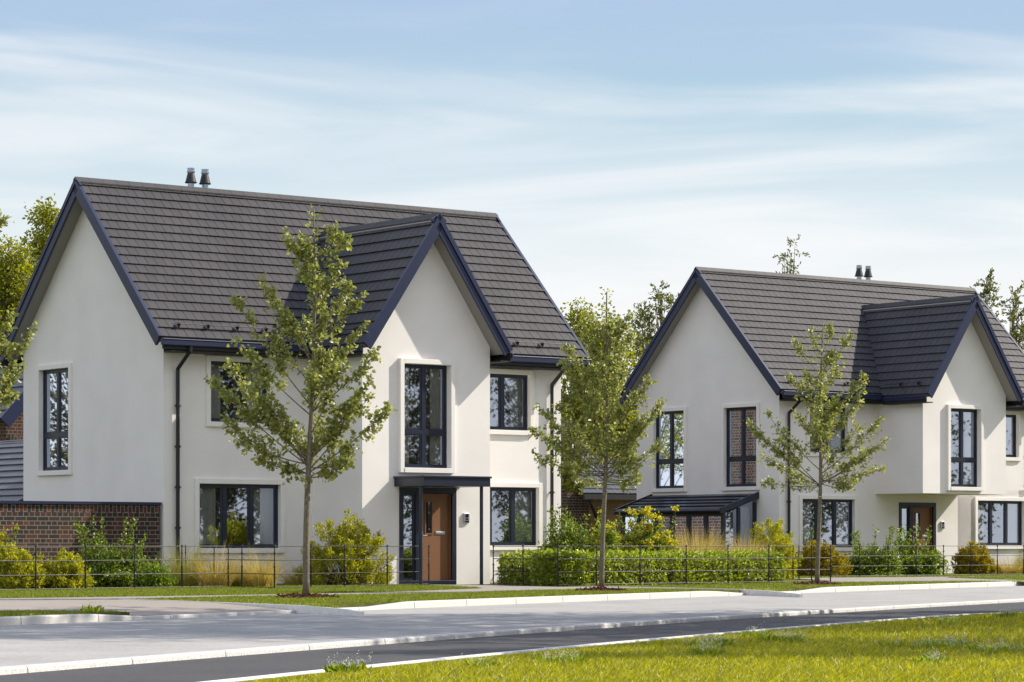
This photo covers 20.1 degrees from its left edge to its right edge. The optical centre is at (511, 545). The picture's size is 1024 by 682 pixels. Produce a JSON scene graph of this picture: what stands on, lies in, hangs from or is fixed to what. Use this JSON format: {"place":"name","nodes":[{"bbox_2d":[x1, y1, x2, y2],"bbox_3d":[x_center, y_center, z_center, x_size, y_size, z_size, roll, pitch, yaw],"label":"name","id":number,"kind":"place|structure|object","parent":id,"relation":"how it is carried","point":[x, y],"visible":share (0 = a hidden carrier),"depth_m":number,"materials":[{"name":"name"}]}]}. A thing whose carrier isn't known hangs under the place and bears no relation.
{"place":"outdoors","nodes":[
{"label":"outdoors","id":0,"kind":"place"},
{"bbox_2d":[0,439,22,500],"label":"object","id":1,"kind":"structure","parent":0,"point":[11,470],"depth_m":76.28,"materials":[{"name":"grey tile"}]},
{"bbox_2d":[0,599,210,610],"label":"path","id":2,"kind":"structure","parent":0,"point":[22,604],"depth_m":46.74,"materials":[{"name":"grey concrete"}]},
{"bbox_2d":[44,603,288,615],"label":"driveway","id":3,"kind":"structure","parent":0,"point":[160,609],"depth_m":44.40,"materials":[{"name":"grey concrete"}]},
{"bbox_2d":[152,530,218,585],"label":"ornamental grass","id":4,"kind":"object","parent":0,"point":[188,581],"depth_m":65.14,"materials":[{"name":"dry plant grass"}]},
{"bbox_2d":[184,540,250,585],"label":"ornamental grass","id":5,"kind":"object","parent":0,"point":[214,579],"depth_m":64.79,"materials":[{"name":"plant"}]},
{"bbox_2d":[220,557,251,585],"bbox_3d":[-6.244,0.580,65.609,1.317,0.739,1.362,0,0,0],"label":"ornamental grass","id":6,"kind":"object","parent":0,"point":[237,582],"depth_m":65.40,"materials":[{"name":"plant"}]},
{"bbox_2d":[230,541,297,586],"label":"ornamental grass","id":7,"kind":"object","parent":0,"point":[265,578],"depth_m":65.01,"materials":[{"name":"plant"}]},
{"bbox_2d":[0,585,659,599],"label":"footpath","id":8,"kind":"structure","parent":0,"point":[496,587],"depth_m":59.00,"materials":[{"name":"grey concrete"}]},
{"bbox_2d":[0,586,1023,666],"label":"road","id":9,"kind":"structure","parent":0,"point":[39,644],"depth_m":39.61,"materials":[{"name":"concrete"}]},
{"bbox_2d":[118,586,802,615],"bbox_3d":[-0.444,1.022,54.519,7.424,0.176,22.111,0,0,27],"label":"edging","id":10,"kind":"object","parent":9,"relation":"on","point":[317,610],"visible":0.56,"depth_m":45.81,"materials":[{"name":"concrete"}]},
{"bbox_2d":[0,598,1023,674],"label":"kerb","id":11,"kind":"structure","parent":9,"relation":"on","point":[29,668],"depth_m":33.03,"materials":[{"name":"concrete"}]},
{"bbox_2d":[0,581,1023,625],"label":"kerb","id":12,"kind":"structure","parent":9,"relation":"on","point":[39,619],"depth_m":51.28,"materials":[{"name":"concrete"}]},
{"bbox_2d":[0,602,1023,681],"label":"cycle path","id":13,"kind":"structure","parent":0,"point":[206,669],"depth_m":30.89,"materials":[{"name":"grey asphalt"}]},
{"bbox_2d":[1,575,1022,616],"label":"lawn","id":14,"kind":"structure","parent":0,"point":[342,605],"depth_m":55.65,"materials":[{"name":"green plant"}]},
{"bbox_2d":[0,523,20,574],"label":"leafy shrub","id":15,"kind":"object","parent":14,"relation":"on","point":[2,537],"visible":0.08,"depth_m":64.54,"materials":[{"name":"yellow plant"}]},
{"bbox_2d":[0,359,22,499],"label":"brick house","id":16,"kind":"structure","parent":14,"relation":"on","point":[11,422],"depth_m":84.31,"materials":[{"name":"brown brick"}]},
{"bbox_2d":[0,234,37,341],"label":"tree","id":17,"kind":"object","parent":14,"relation":"on","point":[13,281],"visible":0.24,"depth_m":91.61,"materials":[{"name":"green plant"}]},
{"bbox_2d":[0,209,37,412],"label":"street tree","id":18,"kind":"object","parent":14,"relation":"on","point":[7,394],"visible":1,"depth_m":48.14,"materials":[{"name":"green plant"}]},
{"bbox_2d":[0,544,53,588],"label":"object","id":19,"kind":"object","parent":14,"relation":"on","point":[8,566],"visible":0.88,"depth_m":61.35,"materials":[{"name":"green plant"}]},
{"bbox_2d":[14,193,60,281],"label":"tree","id":20,"kind":"object","parent":14,"relation":"on","point":[40,238],"visible":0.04,"depth_m":96.69,"materials":[{"name":"green plant"}]},
{"bbox_2d":[40,547,96,588],"bbox_3d":[-9.595,0.512,61.966,1.209,0.963,1.195,0,0,-31],"label":"golden conifer","id":21,"kind":"object","parent":14,"relation":"on","point":[59,578],"visible":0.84,"depth_m":61.74,"materials":[{"name":"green plant"}]},
{"bbox_2d":[0,501,161,574],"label":"garden wall","id":22,"kind":"structure","parent":14,"relation":"on","point":[45,523],"depth_m":66.00,"materials":[{"name":"brick"}]},
{"bbox_2d":[80,598,103,611],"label":"flowering weed","id":23,"kind":"object","parent":14,"relation":"on","point":[91,608],"visible":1,"depth_m":40.27,"materials":[{"name":"green plant"}]},
{"bbox_2d":[72,515,151,587],"bbox_3d":[-8.908,0.178,64.016,1.960,1.709,1.582,0,0,0],"label":"leafy shrub","id":24,"kind":"object","parent":14,"relation":"on","point":[111,567],"visible":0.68,"depth_m":63.73,"materials":[{"name":"green plant"}]},
{"bbox_2d":[0,545,228,589],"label":"estate railing","id":25,"kind":"object","parent":14,"relation":"on","point":[134,566],"visible":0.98,"depth_m":61.86,"materials":[{"name":"metal"}]},
{"bbox_2d":[133,555,178,587],"bbox_3d":[-7.869,0.605,63.817,1.083,0.813,0.802,0,0,0],"label":"leafy shrub","id":26,"kind":"object","parent":14,"relation":"on","point":[149,578],"visible":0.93,"depth_m":63.64,"materials":[{"name":"green plant"}]},
{"bbox_2d":[173,545,273,587],"bbox_3d":[-6.665,0.480,65.037,0.072,0.979,6.372,0,0,-29],"label":"estate railing","id":27,"kind":"object","parent":14,"relation":"on","point":[241,559],"visible":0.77,"depth_m":63.78,"materials":[{"name":"metal"}]},
{"bbox_2d":[0,168,591,584],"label":"white house","id":28,"kind":"structure","parent":14,"relation":"on","point":[132,287],"depth_m":69.78,"materials":[{"name":"paint"}]},
{"bbox_2d":[36,362,72,475],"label":"window","id":29,"kind":"structure","parent":28,"relation":"in","point":[54,382],"depth_m":71.80,"materials":[{"name":"black glass"}]},
{"bbox_2d":[205,355,273,427],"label":"window","id":30,"kind":"structure","parent":28,"relation":"in","point":[212,403],"depth_m":68.51,"materials":[{"name":"black paint"}]},
{"bbox_2d":[194,478,284,552],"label":"window","id":31,"kind":"structure","parent":28,"relation":"in","point":[265,497],"depth_m":68.90,"materials":[{"name":"black paint"}]},
{"bbox_2d":[398,358,454,473],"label":"window","id":32,"kind":"structure","parent":28,"relation":"in","point":[441,432],"depth_m":69.57,"materials":[{"name":"glass"}]},
{"bbox_2d":[399,487,456,584],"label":"door","id":33,"kind":"structure","parent":28,"relation":"in","point":[442,539],"depth_m":69.64,"materials":[{"name":"brown paint"}]},
{"bbox_2d":[490,368,533,435],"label":"window","id":34,"kind":"structure","parent":28,"relation":"in","point":[515,377],"depth_m":73.88,"materials":[{"name":"glass"}]},
{"bbox_2d":[490,482,542,549],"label":"window","id":35,"kind":"structure","parent":28,"relation":"in","point":[519,493],"depth_m":74.01,"materials":[{"name":"black paint"}]},
{"bbox_2d":[203,203,397,593],"bbox_3d":[-3.752,-2.576,51.760,3.485,7.052,1.496,0,0,0],"label":"street tree","id":36,"kind":"object","parent":14,"relation":"on","point":[321,365],"visible":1,"depth_m":51.58,"materials":[{"name":"green plant"}]},
{"bbox_2d":[276,562,324,584],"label":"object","id":37,"kind":"object","parent":14,"relation":"on","point":[289,580],"depth_m":67.38,"materials":[{"name":"plant"}]},
{"bbox_2d":[275,592,339,597],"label":"bark mulch","id":38,"kind":"object","parent":14,"relation":"on","point":[301,595],"visible":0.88,"depth_m":51.40,"materials":[{"name":"brown wood"}]},
{"bbox_2d":[292,508,394,584],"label":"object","id":39,"kind":"object","parent":14,"relation":"on","point":[363,536],"visible":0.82,"depth_m":67.37,"materials":[{"name":"green plant"}]},
{"bbox_2d":[273,545,429,587],"bbox_3d":[-3.546,0.480,65.449,0.045,0.979,7.167,0,0,26],"label":"estate railing","id":40,"kind":"object","parent":14,"relation":"on","point":[344,559],"visible":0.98,"depth_m":64.99,"materials":[{"name":"metal"}]},
{"bbox_2d":[492,545,556,584],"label":"estate railing","id":41,"kind":"object","parent":14,"relation":"on","point":[522,558],"visible":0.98,"depth_m":68.46,"materials":[{"name":"metal"}]},
{"bbox_2d":[537,504,593,561],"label":"leafy shrub","id":42,"kind":"object","parent":14,"relation":"on","point":[569,537],"visible":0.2,"depth_m":73.37,"materials":[{"name":"green plant"}]},
{"bbox_2d":[560,296,597,393],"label":"tree","id":43,"kind":"object","parent":14,"relation":"on","point":[571,317],"visible":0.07,"depth_m":127.80,"materials":[{"name":"green plant"}]},
{"bbox_2d":[528,287,666,586],"bbox_3d":[1.742,-2.177,59.301,2.849,6.256,1.454,0,0,0],"label":"street tree","id":44,"kind":"object","parent":14,"relation":"on","point":[611,387],"visible":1,"depth_m":59.32,"materials":[{"name":"green plant"}]},
{"bbox_2d":[561,394,634,491],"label":"brick house","id":45,"kind":"structure","parent":14,"relation":"on","point":[565,477],"depth_m":112.44,"materials":[{"name":"brick"}]},
{"bbox_2d":[561,444,636,547],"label":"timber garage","id":46,"kind":"structure","parent":14,"relation":"on","point":[588,501],"depth_m":104.84,"materials":[{"name":"brick"}]},
{"bbox_2d":[575,585,625,591],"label":"bark mulch","id":47,"kind":"object","parent":14,"relation":"on","point":[594,588],"visible":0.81,"depth_m":59.18,"materials":[{"name":"brown wood"}]},
{"bbox_2d":[561,302,642,492],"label":"tree","id":48,"kind":"object","parent":14,"relation":"on","point":[570,400],"visible":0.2,"depth_m":107.98,"materials":[{"name":"green plant"}]},
{"bbox_2d":[581,507,622,561],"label":"leafy shrub","id":49,"kind":"object","parent":14,"relation":"on","point":[611,538],"visible":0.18,"depth_m":73.08,"materials":[{"name":"green plant"}]},
{"bbox_2d":[626,304,653,380],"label":"tree","id":50,"kind":"object","parent":14,"relation":"on","point":[642,323],"visible":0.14,"depth_m":125.90,"materials":[{"name":"green plant"}]},
{"bbox_2d":[495,547,786,585],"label":"hedge","id":51,"kind":"object","parent":14,"relation":"on","point":[536,562],"visible":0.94,"depth_m":69.64,"materials":[{"name":"green plant"}]},
{"bbox_2d":[617,505,681,560],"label":"leafy shrub","id":52,"kind":"object","parent":14,"relation":"on","point":[648,535],"visible":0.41,"depth_m":74.38,"materials":[{"name":"green plant"}]},
{"bbox_2d":[627,280,678,375],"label":"tree","id":53,"kind":"object","parent":14,"relation":"on","point":[669,302],"visible":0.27,"depth_m":117.73,"materials":[{"name":"green plant"}]},
{"bbox_2d":[557,545,830,585],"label":"estate railing","id":54,"kind":"object","parent":14,"relation":"on","point":[686,558],"visible":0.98,"depth_m":70.18,"materials":[{"name":"metal"}]},
{"bbox_2d":[668,523,737,560],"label":"ornamental grass","id":55,"kind":"object","parent":14,"relation":"on","point":[696,544],"depth_m":75.37,"materials":[{"name":"plant"}]},
{"bbox_2d":[723,529,779,560],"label":"ornamental grass","id":56,"kind":"object","parent":14,"relation":"on","point":[750,544],"depth_m":77.42,"materials":[{"name":"plant"}]},
{"bbox_2d":[743,517,803,578],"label":"golden conifer","id":57,"kind":"object","parent":14,"relation":"on","point":[777,535],"visible":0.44,"depth_m":78.77,"materials":[{"name":"yellow plant"}]},
{"bbox_2d":[773,234,809,273],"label":"tree","id":58,"kind":"object","parent":14,"relation":"on","point":[790,262],"visible":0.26,"depth_m":125.10,"materials":[{"name":"green plant"}]},
{"bbox_2d":[788,545,823,580],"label":"estate railing","id":59,"kind":"object","parent":14,"relation":"on","point":[793,557],"visible":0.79,"depth_m":77.42,"materials":[{"name":"metal"}]},
{"bbox_2d":[793,580,840,584],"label":"bark mulch","id":60,"kind":"object","parent":14,"relation":"on","point":[813,582],"visible":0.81,"depth_m":68.72,"materials":[{"name":"brown wood"}]},
{"bbox_2d":[743,321,892,581],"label":"street tree","id":61,"kind":"object","parent":14,"relation":"on","point":[821,419],"visible":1,"depth_m":68.90,"materials":[{"name":"green plant"}]},
{"bbox_2d":[614,265,1023,573],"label":"white house","id":62,"kind":"structure","parent":14,"relation":"on","point":[941,367],"depth_m":92.41,"materials":[{"name":"paint"}]},
{"bbox_2d":[651,407,686,491],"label":"window","id":63,"kind":"structure","parent":62,"relation":"in","point":[669,474],"depth_m":94.20,"materials":[{"name":"clear glass"}]},
{"bbox_2d":[721,402,759,490],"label":"window","id":64,"kind":"structure","parent":62,"relation":"in","point":[740,470],"depth_m":91.57,"materials":[{"name":"black glass"}]},
{"bbox_2d":[806,403,849,456],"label":"window","id":65,"kind":"structure","parent":62,"relation":"in","point":[836,441],"depth_m":91.68,"materials":[{"name":"glass"}]},
{"bbox_2d":[799,495,857,550],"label":"window","id":66,"kind":"structure","parent":62,"relation":"in","point":[839,503],"depth_m":91.50,"materials":[{"name":"black paint"}]},
{"bbox_2d":[899,502,935,553],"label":"door","id":67,"kind":"structure","parent":62,"relation":"in","point":[926,512],"depth_m":93.85,"materials":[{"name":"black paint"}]},
{"bbox_2d":[946,404,983,490],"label":"window","id":68,"kind":"structure","parent":62,"relation":"in","point":[973,459],"depth_m":92.28,"materials":[{"name":"glass"}]},
{"bbox_2d":[974,497,1023,548],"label":"window","id":69,"kind":"structure","parent":62,"relation":"in","point":[1013,507],"depth_m":96.24,"materials":[{"name":"black paint"}]},
{"bbox_2d":[1006,411,1020,460],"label":"window","id":70,"kind":"structure","parent":62,"relation":"in","point":[1016,415],"depth_m":96.52,"materials":[{"name":"black paint"}]},
{"bbox_2d":[787,539,855,575],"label":"shrub","id":71,"kind":"object","parent":14,"relation":"on","point":[837,559],"visible":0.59,"depth_m":87.11,"materials":[{"name":"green plant"}]},
{"bbox_2d":[844,525,906,575],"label":"leafy shrub","id":72,"kind":"object","parent":14,"relation":"on","point":[873,561],"visible":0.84,"depth_m":88.36,"materials":[{"name":"green plant"}]},
{"bbox_2d":[887,522,952,574],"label":"leafy shrub","id":73,"kind":"object","parent":14,"relation":"on","point":[907,553],"visible":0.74,"depth_m":90.14,"materials":[{"name":"green plant"}]},
{"bbox_2d":[832,545,1023,575],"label":"estate railing","id":74,"kind":"object","parent":14,"relation":"on","point":[943,555],"visible":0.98,"depth_m":89.00,"materials":[{"name":"metal"}]},
{"bbox_2d":[951,540,1001,573],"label":"golden conifer","id":75,"kind":"object","parent":14,"relation":"on","point":[984,564],"visible":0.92,"depth_m":92.34,"materials":[{"name":"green plant"}]},
{"bbox_2d":[969,267,1004,325],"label":"tree","id":76,"kind":"object","parent":14,"relation":"on","point":[987,297],"visible":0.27,"depth_m":127.93,"materials":[{"name":"green plant"}]},
{"bbox_2d":[995,280,1023,351],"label":"tree","id":77,"kind":"object","parent":14,"relation":"on","point":[1014,333],"visible":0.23,"depth_m":123.84,"materials":[{"name":"green plant"}]},
{"bbox_2d":[0,0,1023,393],"label":"sky","id":78,"kind":"structure","parent":0,"point":[623,147],"materials":[{"name":"blue"}]},
{"bbox_2d":[226,611,1023,681],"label":"verge","id":79,"kind":"structure","parent":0,"point":[657,640],"depth_m":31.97,"materials":[{"name":"green plant"}]},
{"bbox_2d":[320,656,357,672],"bbox_3d":[-1.452,1.019,24.683,0.327,0.145,0.289,0,0,-20],"label":"flowering weed","id":80,"kind":"object","parent":79,"relation":"on","point":[325,668],"visible":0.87,"depth_m":24.62,"materials":[{"name":"green plant"}]},
{"bbox_2d":[331,652,372,672],"bbox_3d":[-1.341,0.991,24.681,0.318,0.198,0.387,0,0,23],"label":"flowering weed","id":81,"kind":"object","parent":79,"relation":"on","point":[362,665],"visible":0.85,"depth_m":24.61,"materials":[{"name":"green plant"}]},
{"bbox_2d":[463,654,492,664],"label":"flowering weed","id":82,"kind":"object","parent":79,"relation":"on","point":[479,661],"visible":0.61,"depth_m":26.05,"materials":[{"name":"green plant"}]},
{"bbox_2d":[460,655,500,667],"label":"flowering weed","id":83,"kind":"object","parent":79,"relation":"on","point":[484,664],"visible":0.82,"depth_m":25.41,"materials":[{"name":"green plant"}]},
{"bbox_2d":[533,647,563,663],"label":"flowering weed","id":84,"kind":"object","parent":79,"relation":"on","point":[543,658],"visible":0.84,"depth_m":26.34,"materials":[{"name":"green plant"}]},
{"bbox_2d":[554,647,583,658],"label":"flowering weed","id":85,"kind":"object","parent":79,"relation":"on","point":[564,655],"visible":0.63,"depth_m":26.97,"materials":[{"name":"green plant"}]},
{"bbox_2d":[554,650,588,663],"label":"flowering weed","id":86,"kind":"object","parent":79,"relation":"on","point":[572,659],"visible":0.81,"depth_m":26.24,"materials":[{"name":"green plant"}]},
{"bbox_2d":[201,612,1003,681],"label":"edging","id":87,"kind":"object","parent":79,"relation":"on","point":[376,665],"visible":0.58,"depth_m":29.88,"materials":[{"name":"concrete"}]},
{"bbox_2d":[683,641,722,654],"bbox_3d":[1.877,1.013,28.432,0.319,0.154,0.370,0,0,-28],"label":"flowering weed","id":88,"kind":"object","parent":79,"relation":"on","point":[693,649],"visible":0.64,"depth_m":28.46,"materials":[{"name":"green plant"}]},
{"bbox_2d":[690,640,725,655],"bbox_3d":[1.910,1.006,28.144,0.380,0.168,0.340,0,0,38],"label":"flowering weed","id":89,"kind":"object","parent":79,"relation":"on","point":[712,652],"visible":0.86,"depth_m":28.09,"materials":[{"name":"green plant"}]},
{"bbox_2d":[704,631,734,642],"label":"flowering weed","id":90,"kind":"object","parent":79,"relation":"on","point":[723,639],"visible":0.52,"depth_m":31.15,"materials":[{"name":"green plant"}]},
{"bbox_2d":[709,635,737,646],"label":"flowering weed","id":91,"kind":"object","parent":79,"relation":"on","point":[724,643],"visible":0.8,"depth_m":30.68,"materials":[{"name":"green plant"}]},
{"bbox_2d":[740,626,773,636],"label":"flowering weed","id":92,"kind":"object","parent":79,"relation":"on","point":[748,634],"visible":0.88,"depth_m":33.78,"materials":[{"name":"green plant"}]},
{"bbox_2d":[757,628,790,641],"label":"flowering weed","id":93,"kind":"object","parent":79,"relation":"on","point":[768,637],"visible":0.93,"depth_m":32.39,"materials":[{"name":"green plant"}]},
{"bbox_2d":[774,628,803,641],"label":"flowering weed","id":94,"kind":"object","parent":79,"relation":"on","point":[779,637],"visible":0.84,"depth_m":32.21,"materials":[{"name":"green plant"}]},
{"bbox_2d":[782,631,812,642],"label":"flowering weed","id":95,"kind":"object","parent":79,"relation":"on","point":[795,640],"visible":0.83,"depth_m":31.98,"materials":[{"name":"green plant"}]},
{"bbox_2d":[874,633,905,647],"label":"flowering weed","id":96,"kind":"object","parent":79,"relation":"on","point":[899,643],"visible":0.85,"depth_m":30.39,"materials":[{"name":"green plant"}]},
{"bbox_2d":[910,637,932,649],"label":"flowering weed","id":97,"kind":"object","parent":79,"relation":"on","point":[913,646],"visible":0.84,"depth_m":29.88,"materials":[{"name":"green plant"}]},
{"bbox_2d":[908,647,945,664],"bbox_3d":[3.748,1.003,26.191,0.333,0.174,0.323,0,0,0],"label":"flowering weed","id":98,"kind":"object","parent":79,"relation":"on","point":[925,660],"visible":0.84,"depth_m":26.14,"materials":[{"name":"green plant"}]},
{"bbox_2d":[916,648,949,662],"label":"flowering weed","id":99,"kind":"object","parent":79,"relation":"on","point":[945,660],"visible":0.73,"depth_m":26.35,"materials":[{"name":"green plant"}]},
{"bbox_2d":[914,633,953,646],"bbox_3d":[4.421,1.006,30.431,0.350,0.169,0.348,0,0,41],"label":"flowering weed","id":100,"kind":"object","parent":79,"relation":"on","point":[930,641],"visible":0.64,"depth_m":30.42,"materials":[{"name":"green plant"}]},
{"bbox_2d":[937,638,964,650],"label":"flowering weed","id":101,"kind":"object","parent":79,"relation":"on","point":[946,644],"visible":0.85,"depth_m":29.78,"materials":[{"name":"green plant"}]},
{"bbox_2d":[945,633,969,645],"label":"flowering weed","id":102,"kind":"object","parent":79,"relation":"on","point":[960,642],"visible":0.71,"depth_m":30.81,"materials":[{"name":"green plant"}]},
{"bbox_2d":[965,639,999,651],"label":"flowering weed","id":103,"kind":"object","parent":79,"relation":"on","point":[970,647],"visible":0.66,"depth_m":29.27,"materials":[{"name":"green plant"}]},
{"bbox_2d":[973,643,999,654],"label":"flowering weed","id":104,"kind":"object","parent":79,"relation":"on","point":[983,649],"visible":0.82,"depth_m":28.48,"materials":[{"name":"green plant"}]},
{"bbox_2d":[774,576,1023,582],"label":"footpath","id":105,"kind":"structure","parent":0,"point":[861,579],"depth_m":79.62,"materials":[{"name":"grey concrete"}]},
{"bbox_2d":[995,557,1022,573],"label":"ornamental grass","id":106,"kind":"object","parent":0,"point":[1014,569],"depth_m":92.54,"materials":[{"name":"plant"}]},
{"bbox_2d":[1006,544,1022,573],"bbox_3d":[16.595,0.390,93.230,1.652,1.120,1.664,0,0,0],"label":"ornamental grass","id":107,"kind":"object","parent":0,"point":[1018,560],"depth_m":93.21,"materials":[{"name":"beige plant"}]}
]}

